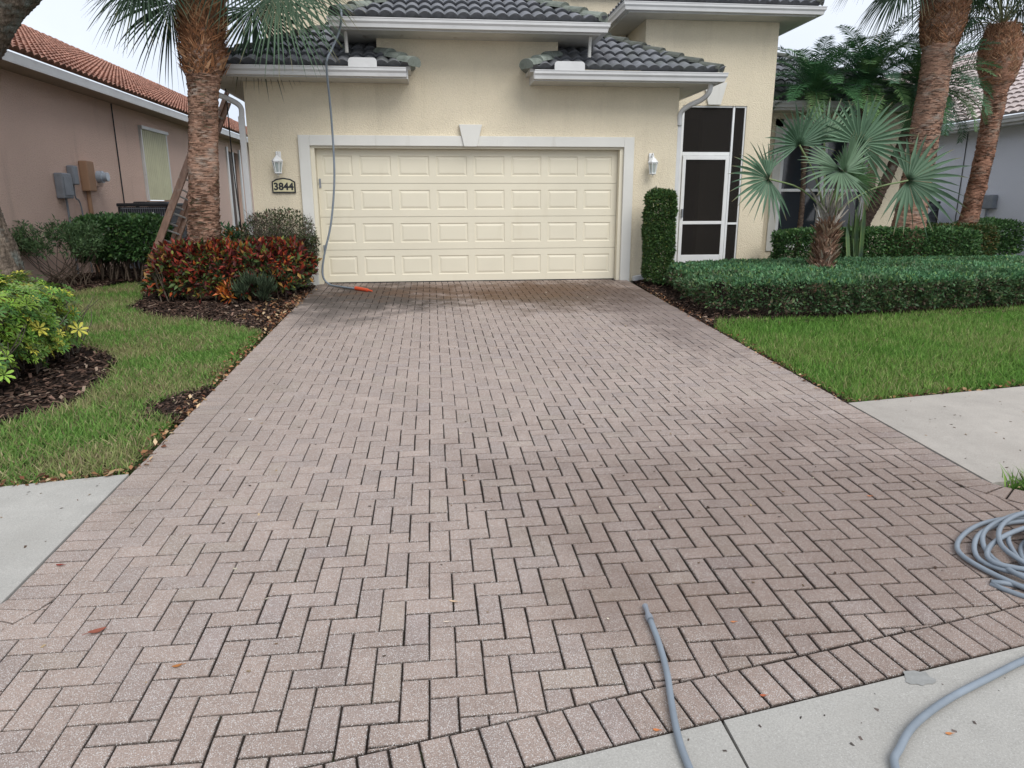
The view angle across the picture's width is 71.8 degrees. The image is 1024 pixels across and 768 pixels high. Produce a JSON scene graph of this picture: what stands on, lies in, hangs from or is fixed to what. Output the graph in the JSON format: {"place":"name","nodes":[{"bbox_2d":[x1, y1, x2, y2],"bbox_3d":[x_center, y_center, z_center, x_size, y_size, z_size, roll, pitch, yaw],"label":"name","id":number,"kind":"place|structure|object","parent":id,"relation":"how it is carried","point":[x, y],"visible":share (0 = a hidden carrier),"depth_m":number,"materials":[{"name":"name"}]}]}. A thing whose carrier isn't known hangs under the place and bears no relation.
{"place":"outdoors","nodes":[
{"label":"outdoors","id":0,"kind":"place"},
{"bbox_2d":[0,474,128,603],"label":"pavement","id":1,"kind":"structure","parent":0,"point":[54,515],"depth_m":3.78,"materials":[{"name":"concrete"}]},
{"bbox_2d":[0,279,1023,767],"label":"driveway","id":2,"kind":"structure","parent":0,"point":[140,539],"depth_m":3.44,"materials":[{"name":"brick"}]},
{"bbox_2d":[83,627,106,634],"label":"fallen leaf","id":3,"kind":"object","parent":2,"relation":"on","point":[97,630],"visible":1,"depth_m":2.85,"materials":[{"name":"orange plant"}]},
{"bbox_2d":[321,3,372,291],"bbox_3d":[-2.624,-3.410,10.522,1.057,4.026,0.305,12,19,40],"label":"spray hose","id":4,"kind":"object","parent":2,"relation":"on","point":[333,149],"visible":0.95,"depth_m":10.80,"materials":[{"name":"grey rubber"}]},
{"bbox_2d":[41,282,941,682],"bbox_3d":[-0.085,-0.315,7.204,4.791,0.423,9.343,-2,14,-6],"label":"paver debris","id":5,"kind":"object","parent":2,"relation":"on","point":[491,498],"visible":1,"depth_m":4.11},
{"bbox_2d":[642,603,692,767],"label":"garden hose","id":6,"kind":"object","parent":2,"relation":"on","point":[685,758],"visible":1,"depth_m":2.50,"materials":[{"name":"grey rubber"}]},
{"bbox_2d":[954,510,1023,598],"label":"coiled hose","id":7,"kind":"object","parent":2,"relation":"on","point":[999,524],"visible":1,"depth_m":3.40,"materials":[{"name":"grey rubber"}]},
{"bbox_2d":[0,281,1023,725],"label":"ground","id":8,"kind":"structure","parent":0,"point":[174,427],"depth_m":6.19,"materials":[{"name":"brown soil"}]},
{"bbox_2d":[0,0,41,313],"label":"oak tree","id":9,"kind":"object","parent":8,"relation":"on","point":[14,14],"visible":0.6,"depth_m":8.70,"materials":[{"name":"plant"}]},
{"bbox_2d":[0,469,116,486],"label":"leaf litter","id":10,"kind":"object","parent":8,"relation":"on","point":[109,473],"visible":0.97,"depth_m":4.26,"materials":[{"name":"brown plant"}]},
{"bbox_2d":[0,342,117,423],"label":"mulch bed","id":11,"kind":"object","parent":8,"relation":"on","point":[66,373],"visible":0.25,"depth_m":6.25,"materials":[{"name":"brown wood"}]},
{"bbox_2d":[0,270,98,382],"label":"umbrella bush","id":12,"kind":"object","parent":11,"relation":"on","point":[33,330],"visible":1,"depth_m":6.35,"materials":[{"name":"green plant"}]},
{"bbox_2d":[0,24,254,282],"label":"neighbor house","id":13,"kind":"structure","parent":8,"relation":"on","point":[53,120],"depth_m":13.74,"materials":[{"name":"pink paint"}]},
{"bbox_2d":[53,173,78,273],"bbox_3d":[-8.018,-2.857,12.836,0.163,1.870,0.340,-2,14,-6],"label":"utility box","id":14,"kind":"object","parent":13,"relation":"attached to","point":[64,186],"visible":0.9,"depth_m":12.55,"materials":[{"name":"grey metal"}]},
{"bbox_2d":[66,165,92,271],"bbox_3d":[-8.096,-3.051,13.293,0.118,2.020,0.334,-2,14,-6],"label":"utility box","id":15,"kind":"object","parent":13,"relation":"attached to","point":[72,170],"visible":0.69,"depth_m":13.00,"materials":[{"name":"grey metal"}]},
{"bbox_2d":[78,161,109,271],"bbox_3d":[-8.081,-3.273,13.943,0.299,2.130,0.710,-2,14,-6],"label":"electric meter","id":16,"kind":"object","parent":13,"relation":"attached to","point":[92,177],"visible":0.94,"depth_m":13.58,"materials":[{"name":"beige paint"}]},
{"bbox_2d":[137,125,172,201],"bbox_3d":[-8.618,-5.257,17.161,0.140,1.770,1.740,-2,14,-6],"label":"window","id":17,"kind":"structure","parent":13,"relation":"in","point":[153,142],"depth_m":17.00,"materials":[{"name":"white metal"}]},
{"bbox_2d":[228,152,241,233],"bbox_3d":[-9.534,-6.413,24.164,0.020,2.880,1.400,-2,14,-6],"label":"side door","id":18,"kind":"structure","parent":13,"relation":"in","point":[230,159],"depth_m":24.27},
{"bbox_2d":[0,281,265,485],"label":"lawn grass","id":19,"kind":"structure","parent":8,"relation":"on","point":[229,338],"depth_m":6.04,"materials":[{"name":"green plant"}]},
{"bbox_2d":[132,387,214,423],"bbox_3d":[-2.731,0.164,5.672,0.430,0.043,0.950,-2,14,-6],"label":"soil patch","id":20,"kind":"object","parent":8,"relation":"on","point":[176,404],"visible":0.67,"depth_m":5.65,"materials":[{"name":"brown soil"}]},
{"bbox_2d":[132,384,213,422],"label":"mulch chips","id":21,"kind":"object","parent":20,"relation":"on","point":[185,395],"visible":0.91,"depth_m":5.63,"materials":[{"name":"brown wood"}]},
{"bbox_2d":[73,268,315,332],"bbox_3d":[-6.874,-1.870,12.922,7.200,0.158,10.670,-2,14,-6],"label":"mulch bed","id":22,"kind":"object","parent":8,"relation":"on","point":[221,302],"visible":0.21,"depth_m":9.76,"materials":[{"name":"brown wood"}]},
{"bbox_2d":[9,214,108,285],"bbox_3d":[-7.362,-2.163,11.457,1.557,1.190,1.055,-5,15,-17],"label":"feathery shrub","id":23,"kind":"object","parent":22,"relation":"on","point":[31,246],"visible":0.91,"depth_m":11.38,"materials":[{"name":"green plant"}]},
{"bbox_2d":[39,271,143,291],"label":"mulch chips","id":24,"kind":"object","parent":22,"relation":"on","point":[96,282],"visible":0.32,"depth_m":12.12,"materials":[{"name":"brown wood"}]},
{"bbox_2d":[65,211,173,280],"bbox_3d":[-6.805,-2.429,12.351,1.688,1.178,1.143,-2,14,-6],"label":"hedge","id":25,"kind":"object","parent":22,"relation":"on","point":[144,227],"visible":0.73,"depth_m":12.01,"materials":[{"name":"green plant"}]},
{"bbox_2d":[116,202,186,268],"bbox_3d":[-7.298,-3.051,14.478,0.990,1.330,0.990,-2,14,-6],"label":"air conditioner","id":26,"kind":"object","parent":22,"relation":"on","point":[149,207],"visible":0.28,"depth_m":13.93,"materials":[{"name":"black metal"}]},
{"bbox_2d":[143,92,230,278],"bbox_3d":[-5.427,-3.427,11.875,1.745,3.469,0.418,-7,16,-26],"label":"ladder","id":27,"kind":"object","parent":22,"relation":"on","point":[179,227],"visible":0.27,"depth_m":11.76,"materials":[{"name":"wood"}]},
{"bbox_2d":[212,278,235,304],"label":"croton shoot","id":28,"kind":"object","parent":22,"relation":"on","point":[223,290],"visible":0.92,"depth_m":9.80,"materials":[{"name":"orange plant"}]},
{"bbox_2d":[86,0,369,300],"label":"palm tree","id":29,"kind":"object","parent":22,"relation":"on","point":[200,31],"visible":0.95,"depth_m":9.60,"materials":[{"name":"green plant"}]},
{"bbox_2d":[138,234,321,301],"bbox_3d":[-4.158,-1.742,10.416,2.563,0.931,1.521,-2,14,-6],"label":"croton hedge","id":30,"kind":"object","parent":22,"relation":"on","point":[169,266],"visible":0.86,"depth_m":9.96,"materials":[{"name":"red plant"}]},
{"bbox_2d":[220,220,247,264],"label":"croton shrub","id":31,"kind":"object","parent":22,"relation":"on","point":[229,231],"visible":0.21,"depth_m":11.58,"materials":[{"name":"green plant"}]},
{"bbox_2d":[229,269,278,300],"bbox_3d":[-3.563,-1.381,9.786,0.641,0.494,0.491,-2,14,-6],"label":"grass clump","id":32,"kind":"object","parent":22,"relation":"on","point":[265,287],"visible":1,"depth_m":9.73,"materials":[{"name":"green plant"}]},
{"bbox_2d":[236,292,300,326],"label":"leaf litter","id":33,"kind":"object","parent":22,"relation":"on","point":[273,307],"visible":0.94,"depth_m":9.45,"materials":[{"name":"brown plant"}]},
{"bbox_2d":[239,206,320,289],"bbox_3d":[-3.551,-2.089,10.852,1.195,1.251,0.905,-2,14,-6],"label":"twiggy bush","id":34,"kind":"object","parent":22,"relation":"on","point":[311,247],"visible":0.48,"depth_m":10.66,"materials":[{"name":"green plant"}]},
{"bbox_2d":[116,289,316,473],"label":"leaf litter","id":35,"kind":"object","parent":8,"relation":"on","point":[165,431],"visible":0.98,"depth_m":6.15,"materials":[{"name":"brown plant"}]},
{"bbox_2d":[219,0,952,284],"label":"garage house","id":36,"kind":"structure","parent":8,"relation":"on","point":[497,140],"depth_m":11.49,"materials":[{"name":"beige paint"}]},
{"bbox_2d":[225,89,241,229],"bbox_3d":[-4.576,-3.290,11.719,0.058,3.100,0.018,-2,14,-6],"label":"downspout","id":37,"kind":"object","parent":36,"relation":"hanging from","point":[232,160],"visible":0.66,"depth_m":11.61,"materials":[{"name":"white metal"}]},
{"bbox_2d":[271,151,282,175],"bbox_3d":[-3.607,-3.406,10.909,0.165,0.368,0.227,3,15,14],"label":"wall lantern","id":38,"kind":"object","parent":36,"relation":"attached to","point":[277,161],"depth_m":10.86,"materials":[{"name":"white paint"}]},
{"bbox_2d":[272,178,295,192],"bbox_3d":[-3.581,-3.116,11.084,0.356,0.230,0.037,-2,14,-6],"label":"number plaque","id":39,"kind":"object","parent":36,"relation":"attached to","point":[283,185],"visible":1,"depth_m":11.07,"materials":[{"name":"beige metal"}]},
{"bbox_2d":[316,149,617,283],"bbox_3d":[-0.675,-2.758,11.684,4.874,2.127,0.064,-2,14,-6],"label":"garage door","id":40,"kind":"structure","parent":36,"relation":"in","point":[400,215],"depth_m":11.66,"materials":[{"name":"beige metal"}]},
{"bbox_2d":[648,153,657,175],"bbox_3d":[2.307,-3.586,11.543,0.165,0.368,0.227,3,15,14],"label":"wall lantern","id":41,"kind":"object","parent":36,"relation":"attached to","point":[653,162],"depth_m":11.49,"materials":[{"name":"white paint"}]},
{"bbox_2d":[677,155,729,262],"bbox_3d":[3.674,-3.343,13.577,0.915,1.995,0.080,-2,14,-6],"label":"screen door","id":42,"kind":"structure","parent":36,"relation":"in","point":[704,179],"depth_m":13.59,"materials":[{"name":"white paint"}]},
{"bbox_2d":[770,128,869,251],"bbox_3d":[6.693,-4.183,15.332,2.100,2.580,0.185,-2,14,-6],"label":"window","id":43,"kind":"structure","parent":36,"relation":"in","point":[790,166],"depth_m":15.31,"materials":[{"name":"white paint"}]},
{"bbox_2d":[632,275,1023,326],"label":"mulch bed","id":44,"kind":"object","parent":8,"relation":"on","point":[746,285],"visible":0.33,"depth_m":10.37,"materials":[{"name":"brown wood"}]},
{"bbox_2d":[640,186,678,285],"bbox_3d":[2.373,-2.402,11.449,0.565,1.569,0.531,-2,14,-6],"label":"column shrub","id":45,"kind":"object","parent":44,"relation":"on","point":[659,238],"visible":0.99,"depth_m":11.28,"materials":[{"name":"green plant"}]},
{"bbox_2d":[661,254,1023,317],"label":"hedge","id":46,"kind":"object","parent":44,"relation":"on","point":[848,270],"visible":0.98,"depth_m":9.40,"materials":[{"name":"green plant"}]},
{"bbox_2d":[729,95,967,293],"bbox_3d":[4.860,-2.719,10.319,3.704,2.879,1.158,-2,14,-6],"label":"silver palm","id":47,"kind":"object","parent":44,"relation":"on","point":[827,234],"visible":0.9,"depth_m":10.25,"materials":[{"name":"green plant"}]},
{"bbox_2d":[846,202,865,256],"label":"snake plant","id":48,"kind":"object","parent":44,"relation":"on","point":[857,237],"visible":0.73,"depth_m":12.67,"materials":[{"name":"green plant"}]},
{"bbox_2d":[768,225,983,258],"bbox_3d":[6.894,-2.550,13.381,4.148,0.923,0.919,-2,14,-6],"label":"hedge","id":49,"kind":"object","parent":44,"relation":"on","point":[969,244],"visible":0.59,"depth_m":13.08,"materials":[{"name":"green plant"}]},
{"bbox_2d":[843,16,1002,249],"bbox_3d":[8.116,-4.643,14.260,2.578,4.657,2.843,10,18,35],"label":"date palm","id":50,"kind":"object","parent":44,"relation":"on","point":[871,213],"visible":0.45,"depth_m":13.68,"materials":[{"name":"green plant"}]},
{"bbox_2d":[832,0,1023,256],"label":"palm tree","id":51,"kind":"object","parent":44,"relation":"on","point":[942,24],"visible":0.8,"depth_m":12.61,"materials":[{"name":"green plant"}]},
{"bbox_2d":[773,34,892,256],"bbox_3d":[5.996,-4.586,14.291,2.621,4.322,2.763,-2,14,-6],"label":"date palm","id":52,"kind":"object","parent":8,"relation":"on","point":[811,75],"visible":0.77,"depth_m":13.56,"materials":[{"name":"green plant"}]},
{"bbox_2d":[795,15,920,202],"bbox_3d":[6.998,-4.724,14.269,2.555,4.606,2.494,7,16,26],"label":"date palm","id":53,"kind":"object","parent":8,"relation":"on","point":[875,69],"visible":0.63,"depth_m":13.41,"materials":[{"name":"green plant"}]},
{"bbox_2d":[711,327,1023,403],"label":"soil strip","id":54,"kind":"object","parent":8,"relation":"on","point":[821,387],"visible":0.33,"depth_m":6.23,"materials":[{"name":"brown soil"}]},
{"bbox_2d":[640,283,849,400],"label":"leaf litter","id":55,"kind":"object","parent":54,"relation":"on","point":[800,374],"visible":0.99,"depth_m":7.44,"materials":[{"name":"brown plant"}]},
{"bbox_2d":[850,379,1022,400],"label":"leaf litter","id":56,"kind":"object","parent":54,"relation":"on","point":[965,388],"visible":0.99,"depth_m":5.98,"materials":[{"name":"brown plant"}]},
{"bbox_2d":[713,303,1023,401],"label":"lawn grass","id":57,"kind":"structure","parent":8,"relation":"on","point":[980,331],"depth_m":7.39,"materials":[{"name":"green plant"}]},
{"bbox_2d":[926,201,940,222],"bbox_3d":[10.964,-4.375,19.457,0.940,1.330,0.940,-2,14,-6],"label":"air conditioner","id":58,"kind":"object","parent":8,"relation":"on","point":[932,216],"visible":0.12,"depth_m":18.99,"materials":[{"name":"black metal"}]},
{"bbox_2d":[883,51,1023,255],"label":"neighbor house","id":59,"kind":"structure","parent":8,"relation":"on","point":[1006,182],"depth_m":17.71,"materials":[{"name":"grey paint"}]},
{"bbox_2d":[982,195,997,217],"bbox_3d":[11.976,-4.042,17.893,0.138,1.450,0.420,-2,14,-6],"label":"utility box","id":60,"kind":"object","parent":59,"relation":"attached to","point":[989,201],"visible":0.68,"depth_m":17.64,"materials":[{"name":"grey metal"}]},
{"bbox_2d":[924,221,1000,255],"bbox_3d":[9.345,-3.017,15.159,2.019,0.935,0.862,-2,14,-6],"label":"hedge","id":61,"kind":"object","parent":8,"relation":"on","point":[985,228],"visible":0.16,"depth_m":14.91,"materials":[{"name":"green plant"}]},
{"bbox_2d":[955,216,1023,255],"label":"hedge","id":62,"kind":"object","parent":8,"relation":"on","point":[1010,240],"visible":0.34,"depth_m":15.83,"materials":[{"name":"green plant"}]},
{"bbox_2d":[957,0,1023,223],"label":"palm tree","id":63,"kind":"object","parent":8,"relation":"on","point":[1007,54],"visible":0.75,"depth_m":15.08,"materials":[{"name":"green plant"}]},
{"bbox_2d":[997,460,1023,490],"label":"verge grass","id":64,"kind":"structure","parent":8,"relation":"on","point":[1014,485],"depth_m":4.23,"materials":[{"name":"green plant"}]},
{"bbox_2d":[8,0,1023,200],"label":"sky","id":65,"kind":"structure","parent":0,"point":[66,21],"materials":[{"name":"white"}]},
{"bbox_2d":[848,386,1023,488],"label":"pavement","id":66,"kind":"structure","parent":0,"point":[980,448],"depth_m":5.20,"materials":[{"name":"concrete"}]},
{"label":"road","id":67,"kind":"structure","parent":0,"visible":0},
{"bbox_2d":[533,721,745,767],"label":"kerb apron","id":68,"kind":"object","parent":67,"relation":"on","point":[706,745],"visible":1,"depth_m":2.26,"materials":[{"name":"concrete"}]},
{"bbox_2d":[724,646,1023,767],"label":"kerb apron","id":69,"kind":"object","parent":67,"relation":"on","point":[785,736],"visible":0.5,"depth_m":2.38,"materials":[{"name":"concrete"}]},
{"bbox_2d":[688,684,975,750],"bbox_3d":[1.343,1.195,2.207,4.123,0.053,0.677,-4,15,-16],"label":"pavement debris","id":70,"kind":"object","parent":69,"relation":"on","point":[860,737],"visible":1,"depth_m":2.35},
{"bbox_2d":[903,670,935,685],"bbox_3d":[1.495,1.081,2.600,0.120,0.004,0.081,-2,14,-6],"label":"cement patch","id":71,"kind":"object","parent":69,"relation":"on","point":[917,677],"visible":1,"depth_m":2.60,"materials":[{"name":"grey concrete"}]},
{"bbox_2d":[890,656,1023,767],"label":"garden hose","id":72,"kind":"object","parent":69,"relation":"on","point":[915,723],"visible":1,"depth_m":2.45,"materials":[{"name":"grey rubber"}]}
]}

